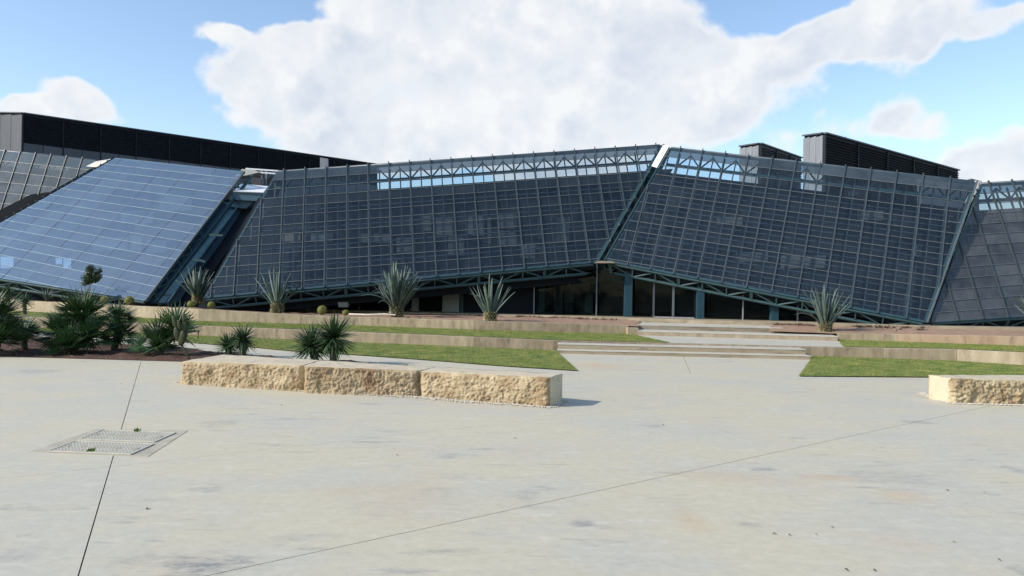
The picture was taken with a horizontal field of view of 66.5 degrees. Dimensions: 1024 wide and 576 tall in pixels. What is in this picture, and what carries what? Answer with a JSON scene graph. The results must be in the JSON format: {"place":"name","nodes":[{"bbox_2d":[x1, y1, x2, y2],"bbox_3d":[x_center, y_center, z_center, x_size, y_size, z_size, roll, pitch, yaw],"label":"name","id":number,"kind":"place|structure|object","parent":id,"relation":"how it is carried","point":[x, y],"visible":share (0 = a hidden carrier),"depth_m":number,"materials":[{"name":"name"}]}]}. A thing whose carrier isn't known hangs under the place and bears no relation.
{"place":"outdoors","nodes":[
{"label":"outdoors","id":0,"kind":"place"},
{"bbox_2d":[11,310,664,341],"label":"lawn","id":1,"kind":"structure","parent":0,"point":[506,333],"depth_m":24.87,"materials":[{"name":"green plant"}]},
{"bbox_2d":[0,281,19,300],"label":"yucca","id":2,"kind":"object","parent":1,"relation":"on","point":[5,289],"visible":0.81,"depth_m":33.95,"materials":[{"name":"green plant"}]},
{"bbox_2d":[13,291,35,314],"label":"yucca","id":3,"kind":"object","parent":1,"relation":"on","point":[24,305],"visible":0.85,"depth_m":30.88,"materials":[{"name":"green plant"}]},
{"bbox_2d":[81,264,102,291],"bbox_3d":[-18.001,-0.133,33.517,0.906,1.753,0.763,1,0,0],"label":"tree","id":4,"kind":"object","parent":1,"relation":"on","point":[89,278],"visible":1,"depth_m":33.35,"materials":[{"name":"green plant"}]},
{"bbox_2d":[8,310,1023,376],"bbox_3d":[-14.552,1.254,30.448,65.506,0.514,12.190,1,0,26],"label":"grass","id":5,"kind":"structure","parent":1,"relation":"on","point":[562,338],"depth_m":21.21,"materials":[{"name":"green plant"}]},
{"bbox_2d":[177,380,567,407],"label":"gravel","id":6,"kind":"structure","parent":0,"point":[471,401],"depth_m":11.59,"materials":[{"name":"beige gravel"}]},
{"bbox_2d":[132,305,639,325],"bbox_3d":[-19.247,0.668,36.758,51.729,0.474,6.430,1,0,25],"label":"planting bed","id":7,"kind":"object","parent":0,"point":[546,320],"visible":0.54,"depth_m":28.89,"materials":[{"name":"soil"}]},
{"bbox_2d":[40,286,58,301],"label":"agave","id":8,"kind":"object","parent":7,"relation":"on","point":[47,295],"visible":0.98,"depth_m":33.76,"materials":[{"name":"green plant"}]},
{"bbox_2d":[101,296,108,303],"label":"barrel cactus","id":9,"kind":"object","parent":7,"relation":"on","point":[106,298],"visible":0.72,"depth_m":32.92,"materials":[{"name":"green plant"}]},
{"bbox_2d":[124,296,134,304],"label":"barrel cactus","id":10,"kind":"object","parent":7,"relation":"on","point":[130,299],"visible":0.98,"depth_m":32.38,"materials":[{"name":"green plant"}]},
{"bbox_2d":[187,300,195,307],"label":"barrel cactus","id":11,"kind":"object","parent":7,"relation":"on","point":[191,304],"visible":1,"depth_m":29.61,"materials":[{"name":"green plant"}]},
{"bbox_2d":[176,266,219,303],"bbox_3d":[-12.444,-0.123,30.593,1.712,1.528,1.767,1,0,0],"label":"agave","id":12,"kind":"object","parent":7,"relation":"on","point":[198,287],"visible":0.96,"depth_m":30.48,"materials":[{"name":"green plant"}]},
{"bbox_2d":[207,301,214,307],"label":"barrel cactus","id":13,"kind":"object","parent":7,"relation":"on","point":[211,304],"visible":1,"depth_m":29.52,"materials":[{"name":"green plant"}]},
{"bbox_2d":[251,270,302,312],"bbox_3d":[-8.797,0.058,29.477,2.030,1.887,1.753,1,0,0],"label":"agave","id":14,"kind":"object","parent":7,"relation":"on","point":[277,305],"visible":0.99,"depth_m":29.26,"materials":[{"name":"green plant"}]},
{"bbox_2d":[317,305,326,314],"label":"barrel cactus","id":15,"kind":"object","parent":7,"relation":"on","point":[321,310],"visible":1,"depth_m":28.79,"materials":[{"name":"green plant"}]},
{"bbox_2d":[348,313,395,315],"bbox_3d":[-5.173,0.973,28.888,2.011,0.087,0.307,1,0,16],"label":"pipe","id":16,"kind":"object","parent":7,"relation":"on","point":[372,314],"visible":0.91,"depth_m":28.85,"materials":[{"name":"white plastic"}]},
{"bbox_2d":[361,261,424,316],"bbox_3d":[-4.419,0.048,28.756,2.314,2.174,2.390,1,0,0],"label":"agave","id":17,"kind":"object","parent":7,"relation":"on","point":[399,293],"visible":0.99,"depth_m":28.67,"materials":[{"name":"green plant"}]},
{"bbox_2d":[423,313,504,316],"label":"dry twigs","id":18,"kind":"object","parent":7,"relation":"on","point":[463,314],"visible":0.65,"depth_m":31.31,"materials":[{"name":"brown plant"}]},
{"bbox_2d":[470,273,515,320],"bbox_3d":[-0.731,0.349,26.978,1.538,1.753,1.729,1,0,-21],"label":"agave","id":19,"kind":"object","parent":7,"relation":"on","point":[488,308],"visible":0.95,"depth_m":26.77,"materials":[{"name":"green plant"}]},
{"bbox_2d":[515,315,617,319],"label":"dry twigs","id":20,"kind":"object","parent":7,"relation":"on","point":[566,317],"visible":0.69,"depth_m":30.01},
{"bbox_2d":[0,334,1023,575],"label":"plaza","id":21,"kind":"structure","parent":0,"point":[730,466],"depth_m":6.91,"materials":[{"name":"concrete"}]},
{"bbox_2d":[29,429,187,456],"bbox_3d":[-4.105,1.612,8.181,1.227,0.032,1.390,1,0,0],"label":"access cover","id":22,"kind":"object","parent":21,"relation":"on","point":[125,442],"visible":1,"depth_m":8.07,"materials":[{"name":"metal"}]},
{"bbox_2d":[0,336,369,362],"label":"soil bed","id":23,"kind":"object","parent":21,"relation":"on","point":[180,355],"visible":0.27,"depth_m":18.17,"materials":[{"name":"brown soil"}]},
{"bbox_2d":[0,280,36,354],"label":"fan palm","id":24,"kind":"object","parent":23,"relation":"on","point":[10,322],"visible":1,"depth_m":17.67,"materials":[{"name":"green plant"}]},
{"bbox_2d":[5,314,44,349],"bbox_3d":[-11.678,1.064,18.730,1.208,0.978,1.157,1,0,0],"label":"fan palm","id":25,"kind":"object","parent":23,"relation":"on","point":[32,334],"visible":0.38,"depth_m":18.69,"materials":[{"name":"green plant"}]},
{"bbox_2d":[25,283,122,354],"bbox_3d":[-10.308,0.740,18.515,2.138,1.815,2.180,1,0,0],"label":"fan palm","id":26,"kind":"object","parent":23,"relation":"on","point":[69,334],"visible":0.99,"depth_m":18.30,"materials":[{"name":"green plant"}]},
{"bbox_2d":[97,299,142,350],"bbox_3d":[-9.876,0.926,19.583,1.365,1.511,1.460,1,0,0],"label":"fan palm","id":27,"kind":"object","parent":23,"relation":"on","point":[129,318],"visible":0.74,"depth_m":19.54,"materials":[{"name":"green plant"}]},
{"bbox_2d":[125,299,204,355],"bbox_3d":[-8.089,0.982,18.281,1.914,1.481,1.499,1,0,-35],"label":"fan palm","id":28,"kind":"object","parent":23,"relation":"on","point":[161,340],"visible":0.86,"depth_m":18.14,"materials":[{"name":"green plant"}]},
{"bbox_2d":[172,313,189,358],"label":"cactus","id":29,"kind":"object","parent":23,"relation":"on","point":[181,337],"visible":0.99,"depth_m":17.31,"materials":[{"name":"green plant"}]},
{"bbox_2d":[0,340,383,363],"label":"clods","id":30,"kind":"object","parent":23,"relation":"on","point":[137,357],"visible":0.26,"depth_m":17.82,"materials":[{"name":"brown soil"}]},
{"bbox_2d":[211,330,238,354],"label":"yucca","id":31,"kind":"object","parent":23,"relation":"on","point":[228,350],"visible":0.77,"depth_m":18.21,"materials":[{"name":"green plant"}]},
{"bbox_2d":[226,322,259,355],"bbox_3d":[-6.286,1.214,18.178,0.963,0.928,0.935,1,0,0],"label":"yucca","id":32,"kind":"object","parent":23,"relation":"on","point":[244,344],"visible":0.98,"depth_m":18.11,"materials":[{"name":"green plant"}]},
{"bbox_2d":[288,323,329,360],"bbox_3d":[-4.332,1.196,16.924,1.063,1.024,1.102,1,0,0],"label":"yucca","id":33,"kind":"object","parent":23,"relation":"on","point":[307,341],"visible":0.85,"depth_m":16.83,"materials":[{"name":"green plant"}]},
{"bbox_2d":[310,311,359,360],"bbox_3d":[-3.847,1.070,16.893,1.181,1.225,1.236,1,0,0],"label":"yucca","id":34,"kind":"object","parent":23,"relation":"on","point":[334,340],"visible":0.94,"depth_m":16.75,"materials":[{"name":"green plant"}]},
{"bbox_2d":[180,354,319,390],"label":"stone block","id":35,"kind":"structure","parent":21,"relation":"on","point":[257,372],"depth_m":12.74,"materials":[{"name":"stone"}]},
{"bbox_2d":[19,316,553,349],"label":"retaining wall","id":36,"kind":"structure","parent":21,"relation":"on","point":[401,338],"depth_m":23.28,"materials":[{"name":"concrete"}]},
{"bbox_2d":[304,360,433,396],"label":"stone block","id":37,"kind":"structure","parent":21,"relation":"on","point":[339,377],"depth_m":12.13,"materials":[{"name":"stone"}]},
{"bbox_2d":[420,367,562,406],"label":"stone block","id":38,"kind":"structure","parent":21,"relation":"on","point":[522,388],"depth_m":11.54,"materials":[{"name":"stone"}]},
{"bbox_2d":[0,112,1023,326],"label":"museum building","id":39,"kind":"structure","parent":21,"relation":"on","point":[876,234],"depth_m":32.32,"materials":[{"name":"glass"}]},
{"bbox_2d":[419,296,441,311],"bbox_3d":[-3.521,0.127,33.886,1.047,1.760,0.097,1,0,13],"label":"service door","id":40,"kind":"structure","parent":39,"relation":"in","point":[434,303],"depth_m":33.83,"materials":[{"name":"black metal"}]},
{"bbox_2d":[256,327,993,350],"bbox_3d":[-13.892,1.191,31.912,65.581,0.227,9.088,1,0,26],"label":"terrace base","id":41,"kind":"object","parent":21,"relation":"on","point":[661,342],"visible":0.15,"depth_m":22.57,"materials":[{"name":"concrete"}]},
{"bbox_2d":[7,299,628,333],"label":"retaining wall","id":42,"kind":"structure","parent":41,"relation":"on","point":[203,315],"depth_m":28.07,"materials":[{"name":"concrete"}]},
{"bbox_2d":[639,335,843,346],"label":"walkway","id":43,"kind":"structure","parent":41,"relation":"on","point":[702,340],"depth_m":23.15,"materials":[{"name":"concrete"}]},
{"bbox_2d":[626,322,837,340],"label":"steps","id":44,"kind":"structure","parent":43,"relation":"on","point":[707,330],"depth_m":25.20,"materials":[{"name":"concrete"}]},
{"bbox_2d":[837,333,1023,345],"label":"retaining wall","id":45,"kind":"structure","parent":41,"relation":"on","point":[987,340],"depth_m":23.43,"materials":[{"name":"concrete"}]},
{"bbox_2d":[838,339,1023,351],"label":"lawn","id":46,"kind":"structure","parent":41,"relation":"on","point":[911,344],"depth_m":22.16,"materials":[{"name":"green plant"}]},
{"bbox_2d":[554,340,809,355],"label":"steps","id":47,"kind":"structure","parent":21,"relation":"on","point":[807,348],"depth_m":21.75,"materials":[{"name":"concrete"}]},
{"bbox_2d":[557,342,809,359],"bbox_3d":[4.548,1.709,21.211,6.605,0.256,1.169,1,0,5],"label":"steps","id":48,"kind":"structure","parent":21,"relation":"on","point":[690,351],"depth_m":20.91,"materials":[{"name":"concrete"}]},
{"bbox_2d":[799,356,1023,376],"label":"lawn","id":49,"kind":"structure","parent":21,"relation":"on","point":[950,365],"depth_m":18.23,"materials":[{"name":"green plant"}]},
{"bbox_2d":[809,346,1023,364],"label":"retaining wall","id":50,"kind":"structure","parent":21,"relation":"on","point":[998,357],"depth_m":20.77,"materials":[{"name":"concrete"}]},
{"bbox_2d":[928,375,1023,404],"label":"stone block","id":51,"kind":"structure","parent":21,"relation":"on","point":[1000,389],"depth_m":12.33,"materials":[{"name":"stone"}]},
{"bbox_2d":[0,0,1023,209],"label":"sky","id":52,"kind":"structure","parent":0,"point":[372,81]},
{"bbox_2d":[283,308,1023,334],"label":"pavement","id":53,"kind":"structure","parent":0,"point":[761,321],"depth_m":29.24,"materials":[{"name":"concrete"}]},
{"bbox_2d":[769,325,1023,335],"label":"planting bed","id":54,"kind":"object","parent":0,"point":[814,329],"visible":0.91,"depth_m":25.11,"materials":[{"name":"red soil"}]},
{"bbox_2d":[772,322,814,325],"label":"dry twigs","id":55,"kind":"object","parent":54,"relation":"on","point":[799,324],"visible":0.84,"depth_m":27.13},
{"bbox_2d":[797,285,849,333],"bbox_3d":[10.173,0.670,25.222,1.573,1.679,1.814,1,0,38],"label":"agave","id":56,"kind":"object","parent":54,"relation":"on","point":[825,311],"visible":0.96,"depth_m":25.17,"materials":[{"name":"green plant"}]},
{"bbox_2d":[852,324,911,328],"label":"dry twigs","id":57,"kind":"object","parent":54,"relation":"on","point":[876,326],"visible":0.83,"depth_m":26.46,"materials":[{"name":"brown wood"}]},
{"bbox_2d":[914,325,924,329],"bbox_3d":[13.360,1.305,25.596,0.322,0.188,0.247,1,0,-22],"label":"rock","id":58,"kind":"object","parent":54,"relation":"on","point":[919,327],"visible":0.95,"depth_m":25.52,"materials":[{"name":"beige stone"}]},
{"bbox_2d":[1015,294,1023,312],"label":"agave","id":59,"kind":"object","parent":54,"relation":"on","point":[1021,304],"visible":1,"depth_m":24.52,"materials":[{"name":"green plant"}]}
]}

